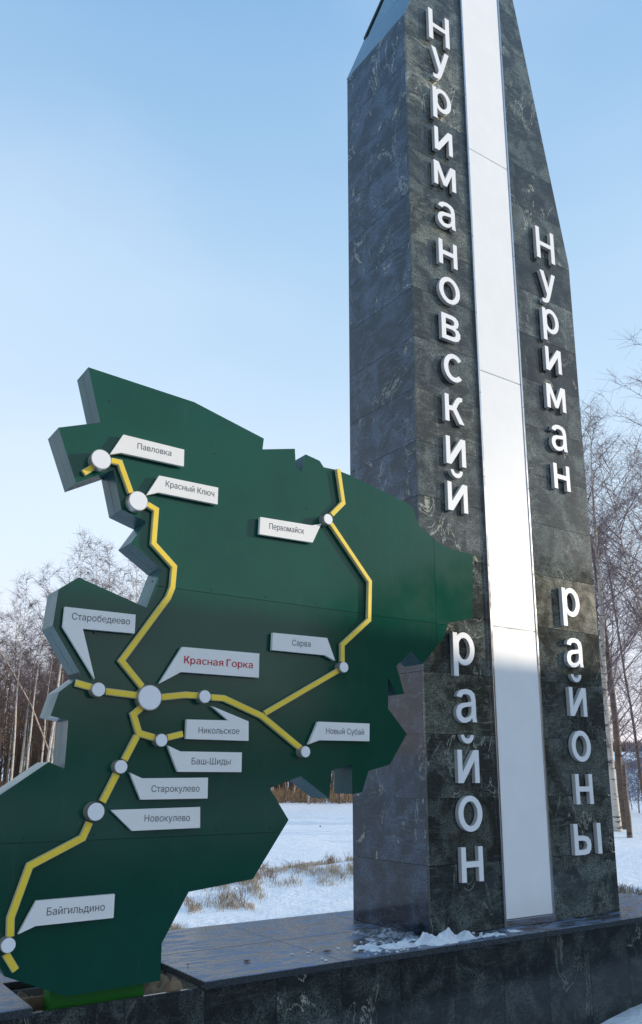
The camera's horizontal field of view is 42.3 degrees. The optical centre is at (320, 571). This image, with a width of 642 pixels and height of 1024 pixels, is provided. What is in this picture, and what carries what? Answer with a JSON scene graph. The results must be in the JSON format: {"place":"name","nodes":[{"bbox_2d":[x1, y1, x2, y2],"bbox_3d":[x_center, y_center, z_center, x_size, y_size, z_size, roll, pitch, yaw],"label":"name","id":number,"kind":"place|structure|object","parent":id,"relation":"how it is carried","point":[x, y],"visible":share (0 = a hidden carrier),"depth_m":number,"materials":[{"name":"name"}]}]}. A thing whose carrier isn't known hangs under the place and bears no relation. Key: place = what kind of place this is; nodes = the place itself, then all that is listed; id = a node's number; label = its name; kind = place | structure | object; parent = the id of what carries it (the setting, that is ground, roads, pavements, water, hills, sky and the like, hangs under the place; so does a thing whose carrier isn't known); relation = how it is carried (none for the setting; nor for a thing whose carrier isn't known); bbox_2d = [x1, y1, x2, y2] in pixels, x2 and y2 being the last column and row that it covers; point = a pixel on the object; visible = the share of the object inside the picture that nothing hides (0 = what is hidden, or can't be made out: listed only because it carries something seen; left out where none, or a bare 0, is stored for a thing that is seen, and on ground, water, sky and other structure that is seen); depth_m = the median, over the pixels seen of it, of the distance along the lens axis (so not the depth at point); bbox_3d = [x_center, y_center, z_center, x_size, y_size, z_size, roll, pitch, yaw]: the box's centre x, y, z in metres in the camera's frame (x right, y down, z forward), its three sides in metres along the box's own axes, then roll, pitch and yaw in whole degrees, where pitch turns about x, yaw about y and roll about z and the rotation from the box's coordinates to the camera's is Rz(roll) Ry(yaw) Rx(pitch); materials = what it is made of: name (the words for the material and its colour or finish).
{"place":"outdoors","nodes":[
{"label":"outdoors","id":0,"kind":"place"},
{"bbox_2d":[0,752,641,1023],"bbox_3d":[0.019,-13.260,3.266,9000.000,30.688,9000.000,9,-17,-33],"label":"snow field","id":1,"kind":"structure","parent":0,"point":[303,836],"depth_m":12.91,"materials":[{"name":"white snow"}]},
{"bbox_2d":[0,607,9,702],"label":"birch tree","id":2,"kind":"object","parent":1,"relation":"on","point":[4,647],"visible":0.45,"depth_m":58.67,"materials":[{"name":"brown plant"}]},
{"bbox_2d":[0,636,10,677],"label":"birch tree","id":3,"kind":"object","parent":1,"relation":"on","point":[4,659],"visible":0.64,"depth_m":52.80,"materials":[{"name":"brown plant"}]},
{"bbox_2d":[0,627,14,703],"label":"birch tree","id":4,"kind":"object","parent":1,"relation":"on","point":[4,649],"visible":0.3,"depth_m":60.54,"materials":[{"name":"brown plant"}]},
{"bbox_2d":[0,647,14,762],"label":"birch tree","id":5,"kind":"object","parent":1,"relation":"on","point":[9,680],"visible":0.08,"depth_m":76.00,"materials":[{"name":"brown plant"}]},
{"bbox_2d":[0,637,22,733],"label":"bare tree","id":6,"kind":"object","parent":1,"relation":"on","point":[9,672],"visible":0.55,"depth_m":51.07,"materials":[{"name":"brown plant"}]},
{"bbox_2d":[0,609,28,746],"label":"birch tree","id":7,"kind":"object","parent":1,"relation":"on","point":[7,643],"visible":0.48,"depth_m":53.66,"materials":[{"name":"brown plant"}]},
{"bbox_2d":[0,660,29,751],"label":"bare tree","id":8,"kind":"object","parent":1,"relation":"on","point":[7,713],"visible":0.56,"depth_m":47.73,"materials":[{"name":"brown plant"}]},
{"bbox_2d":[0,661,30,758],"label":"bare tree","id":9,"kind":"object","parent":1,"relation":"on","point":[3,700],"visible":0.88,"depth_m":45.97,"materials":[{"name":"brown plant"}]},
{"bbox_2d":[4,690,26,757],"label":"bare tree","id":10,"kind":"object","parent":1,"relation":"on","point":[20,732],"visible":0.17,"depth_m":66.61,"materials":[{"name":"brown plant"}]},
{"bbox_2d":[3,591,28,782],"bbox_3d":[-21.745,8.691,58.695,2.707,14.954,2.891,-4,-13,11],"label":"birch tree","id":11,"kind":"object","parent":1,"relation":"on","point":[12,601],"visible":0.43,"depth_m":59.23,"materials":[{"name":"brown plant"}]},
{"bbox_2d":[0,630,39,780],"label":"bare tree","id":12,"kind":"object","parent":1,"relation":"on","point":[14,646],"visible":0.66,"depth_m":47.21,"materials":[{"name":"brown plant"}]},
{"bbox_2d":[4,690,37,768],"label":"bare tree","id":13,"kind":"object","parent":1,"relation":"on","point":[13,739],"visible":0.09,"depth_m":66.28,"materials":[{"name":"brown plant"}]},
{"bbox_2d":[5,653,37,777],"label":"bare tree","id":14,"kind":"object","parent":1,"relation":"on","point":[18,736],"visible":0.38,"depth_m":52.46,"materials":[{"name":"brown plant"}]},
{"bbox_2d":[0,569,45,780],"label":"birch tree","id":15,"kind":"object","parent":1,"relation":"on","point":[20,670],"visible":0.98,"depth_m":43.69,"materials":[{"name":"brown plant"}]},
{"bbox_2d":[0,650,48,748],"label":"leaning trunk","id":16,"kind":"object","parent":1,"relation":"on","point":[28,701],"visible":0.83,"depth_m":43.38,"materials":[{"name":"brown plant"}]},
{"bbox_2d":[12,660,36,766],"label":"birch tree","id":17,"kind":"object","parent":1,"relation":"on","point":[24,711],"visible":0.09,"depth_m":66.59,"materials":[{"name":"brown plant"}]},
{"bbox_2d":[7,649,43,761],"bbox_3d":[-20.814,10.781,59.045,2.873,10.854,3.011,-5,-14,17],"label":"birch tree","id":18,"kind":"object","parent":1,"relation":"on","point":[29,712],"visible":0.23,"depth_m":59.17,"materials":[{"name":"brown plant"}]},
{"bbox_2d":[11,612,43,771],"bbox_3d":[-18.870,8.534,53.161,2.954,12.489,2.766,-15,-18,40],"label":"birch tree","id":19,"kind":"object","parent":1,"relation":"on","point":[28,671],"visible":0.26,"depth_m":53.78,"materials":[{"name":"brown plant"}]},
{"bbox_2d":[13,611,48,774],"bbox_3d":[-16.716,7.814,47.607,2.869,11.152,2.816,-8,-18,27],"label":"birch tree","id":20,"kind":"object","parent":1,"relation":"on","point":[23,747],"visible":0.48,"depth_m":47.75,"materials":[{"name":"brown plant"}]},
{"bbox_2d":[19,662,52,751],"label":"bare tree","id":21,"kind":"object","parent":1,"relation":"on","point":[39,720],"visible":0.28,"depth_m":52.58,"materials":[{"name":"brown plant"}]},
{"bbox_2d":[10,560,63,769],"bbox_3d":[-15.137,5.920,44.373,3.150,13.477,3.006,0,-14,7],"label":"birch tree","id":22,"kind":"object","parent":1,"relation":"on","point":[47,590],"visible":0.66,"depth_m":44.48,"materials":[{"name":"brown plant"}]},
{"bbox_2d":[23,665,51,755],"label":"bare tree","id":23,"kind":"object","parent":1,"relation":"on","point":[39,719],"visible":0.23,"depth_m":54.58,"materials":[{"name":"brown plant"}]},
{"bbox_2d":[20,673,54,768],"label":"birch tree","id":24,"kind":"object","parent":1,"relation":"on","point":[35,732],"visible":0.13,"depth_m":61.89,"materials":[{"name":"brown plant"}]},
{"bbox_2d":[26,659,49,761],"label":"bare tree","id":25,"kind":"object","parent":1,"relation":"on","point":[41,720],"visible":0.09,"depth_m":61.53,"materials":[{"name":"brown plant"}]},
{"bbox_2d":[25,667,56,762],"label":"bare tree","id":26,"kind":"object","parent":1,"relation":"on","point":[38,728],"visible":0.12,"depth_m":59.70,"materials":[{"name":"brown plant"}]},
{"bbox_2d":[19,674,65,761],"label":"bare tree","id":27,"kind":"object","parent":1,"relation":"on","point":[43,720],"visible":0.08,"depth_m":50.29,"materials":[{"name":"brown plant"}]},
{"bbox_2d":[26,585,63,761],"bbox_3d":[-14.603,6.714,44.586,2.672,11.979,2.800,12,-15,-40],"label":"birch tree","id":28,"kind":"object","parent":1,"relation":"on","point":[47,689],"visible":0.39,"depth_m":44.64,"materials":[{"name":"brown plant"}]},
{"bbox_2d":[23,593,68,763],"bbox_3d":[-14.743,6.990,46.131,4.220,12.114,4.027,13,-17,-38],"label":"birch tree","id":29,"kind":"object","parent":1,"relation":"on","point":[52,751],"visible":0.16,"depth_m":45.77,"materials":[{"name":"brown plant"}]},
{"bbox_2d":[28,647,64,751],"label":"birch tree","id":30,"kind":"object","parent":1,"relation":"on","point":[48,728],"visible":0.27,"depth_m":46.47,"materials":[{"name":"brown plant"}]},
{"bbox_2d":[40,649,67,725],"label":"birch tree","id":31,"kind":"object","parent":1,"relation":"on","point":[52,678],"visible":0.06,"depth_m":50.86,"materials":[{"name":"brown plant"}]},
{"bbox_2d":[41,580,71,688],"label":"birch tree","id":32,"kind":"object","parent":1,"relation":"on","point":[58,669],"visible":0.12,"depth_m":45.85,"materials":[{"name":"brown plant"}]},
{"bbox_2d":[44,528,99,761],"bbox_3d":[-13.785,4.885,44.313,2.994,15.588,2.938,-5,-19,21],"label":"birch tree","id":33,"kind":"object","parent":1,"relation":"on","point":[53,722],"visible":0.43,"depth_m":45.67,"materials":[{"name":"brown plant"}]},
{"bbox_2d":[79,536,123,592],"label":"birch tree","id":34,"kind":"object","parent":1,"relation":"on","point":[96,565],"visible":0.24,"depth_m":51.83,"materials":[{"name":"brown plant"}]},
{"bbox_2d":[89,538,133,600],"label":"birch tree","id":35,"kind":"object","parent":1,"relation":"on","point":[109,564],"visible":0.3,"depth_m":48.77,"materials":[{"name":"brown plant"}]},
{"bbox_2d":[103,562,135,601],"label":"birch tree","id":36,"kind":"object","parent":1,"relation":"on","point":[129,598],"visible":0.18,"depth_m":52.43,"materials":[{"name":"brown plant"}]},
{"bbox_2d":[112,555,147,602],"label":"birch tree","id":37,"kind":"object","parent":1,"relation":"on","point":[136,592],"visible":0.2,"depth_m":52.30,"materials":[{"name":"brown plant"}]},
{"bbox_2d":[0,657,333,793],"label":"distant wood","id":38,"kind":"object","parent":1,"relation":"on","point":[33,761],"visible":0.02,"depth_m":65.67,"materials":[{"name":"brown plant"}]},
{"bbox_2d":[0,777,352,803],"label":"undergrowth","id":39,"kind":"object","parent":1,"relation":"on","point":[333,797],"visible":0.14,"depth_m":50.17,"materials":[{"name":"plant"}]},
{"bbox_2d":[284,782,286,801],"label":"bare tree","id":40,"kind":"object","parent":1,"relation":"on","point":[284,791],"depth_m":49.67,"materials":[{"name":"brown plant"}]},
{"bbox_2d":[0,893,641,1023],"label":"granite plinth","id":41,"kind":"structure","parent":1,"relation":"on","point":[583,970],"depth_m":4.67,"materials":[{"name":"grey stone"}]},
{"bbox_2d":[0,367,472,1010],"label":"map sign","id":42,"kind":"object","parent":41,"relation":"on","point":[280,619],"visible":1,"depth_m":4.23,"materials":[{"name":"green metal"}]},
{"bbox_2d":[344,938,419,954],"bbox_3d":[0.432,2.118,4.705,0.765,0.035,0.245,9,-17,-33],"label":"snow patch","id":43,"kind":"object","parent":41,"relation":"on","point":[397,945],"visible":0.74,"depth_m":4.64,"materials":[{"name":"white snow"}]},
{"bbox_2d":[350,927,421,951],"bbox_3d":[0.419,2.175,4.965,0.425,0.048,0.765,9,-17,-33],"label":"ice patch","id":44,"kind":"object","parent":41,"relation":"on","point":[386,935],"visible":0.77,"depth_m":4.92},
{"bbox_2d":[290,929,508,960],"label":"snow crumbs","id":45,"kind":"object","parent":41,"relation":"on","point":[413,944],"visible":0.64,"depth_m":4.67,"materials":[{"name":"white snow"}]},
{"bbox_2d":[414,927,477,945],"bbox_3d":[0.706,2.129,4.841,0.681,0.080,0.197,9,-17,-33],"label":"snow pile","id":46,"kind":"object","parent":41,"relation":"on","point":[447,935],"visible":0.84,"depth_m":4.79,"materials":[{"name":"white snow"}]},
{"bbox_2d":[347,0,619,935],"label":"granite obelisk","id":47,"kind":"object","parent":41,"relation":"on","point":[481,802],"visible":0.99,"depth_m":6.09,"materials":[{"name":"black stone"}]},
{"bbox_2d":[481,929,521,936],"bbox_3d":[1.072,2.216,5.067,0.760,0.019,0.136,9,-17,-33],"label":"snow patch","id":48,"kind":"object","parent":41,"relation":"on","point":[492,934],"visible":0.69,"depth_m":5.03,"materials":[{"name":"white snow"}]},
{"bbox_2d":[580,389,641,831],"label":"birch tree","id":49,"kind":"object","parent":1,"relation":"on","point":[616,815],"visible":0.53,"depth_m":25.63,"materials":[{"name":"brown plant"}]},
{"bbox_2d":[580,394,641,829],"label":"birch tree","id":50,"kind":"object","parent":1,"relation":"on","point":[618,754],"visible":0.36,"depth_m":26.59,"materials":[{"name":"brown plant"}]},
{"bbox_2d":[582,326,641,722],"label":"birch tree","id":51,"kind":"object","parent":1,"relation":"on","point":[626,510],"visible":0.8,"depth_m":26.76,"materials":[{"name":"brown plant"}]},
{"bbox_2d":[591,494,641,795],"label":"birch tree","id":52,"kind":"object","parent":1,"relation":"on","point":[638,759],"visible":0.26,"depth_m":30.57,"materials":[{"name":"brown plant"}]},
{"bbox_2d":[596,537,641,768],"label":"birch tree","id":53,"kind":"object","parent":1,"relation":"on","point":[617,678],"visible":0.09,"depth_m":33.92,"materials":[{"name":"brown plant"}]},
{"bbox_2d":[614,759,637,768],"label":"hedgerow","id":54,"kind":"object","parent":1,"relation":"on","point":[627,763],"depth_m":272.85,"materials":[{"name":"brown plant"}]},
{"bbox_2d":[611,455,641,687],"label":"birch tree","id":55,"kind":"object","parent":1,"relation":"on","point":[635,541],"visible":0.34,"depth_m":32.38,"materials":[{"name":"brown plant"}]},
{"bbox_2d":[614,761,639,809],"bbox_3d":[14.826,10.366,40.081,1.968,2.755,1.903,-3,-14,12],"label":"frosted shrub","id":56,"kind":"object","parent":1,"relation":"on","point":[630,796],"visible":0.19,"depth_m":39.98,"materials":[{"name":"grey plant"}]},
{"bbox_2d":[622,765,632,837],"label":"tree trunk","id":57,"kind":"object","parent":1,"relation":"on","point":[627,811],"visible":0.86,"depth_m":22.20,"materials":[{"name":"brown plant"}]},
{"bbox_2d":[613,739,641,751],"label":"hedgerow","id":58,"kind":"object","parent":1,"relation":"on","point":[625,746],"visible":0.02,"depth_m":594.42,"materials":[{"name":"brown plant"}]},
{"bbox_2d":[616,745,641,796],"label":"frosted shrub","id":59,"kind":"object","parent":1,"relation":"on","point":[635,774],"visible":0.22,"depth_m":37.53,"materials":[{"name":"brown plant"}]},
{"bbox_2d":[622,741,641,812],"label":"frosted shrub","id":60,"kind":"object","parent":1,"relation":"on","point":[636,789],"visible":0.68,"depth_m":36.26,"materials":[{"name":"grey plant"}]},
{"bbox_2d":[627,752,641,792],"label":"frosted shrub","id":61,"kind":"object","parent":1,"relation":"on","point":[636,769],"visible":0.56,"depth_m":35.66,"materials":[{"name":"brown plant"}]},
{"bbox_2d":[0,0,641,750],"label":"sky","id":62,"kind":"structure","parent":0,"point":[174,173],"materials":[{"name":"blue"}]},
{"bbox_2d":[169,851,641,929],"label":"dry grass","id":63,"kind":"structure","parent":0,"point":[249,905],"depth_m":11.89,"materials":[{"name":"plant"}]}
]}

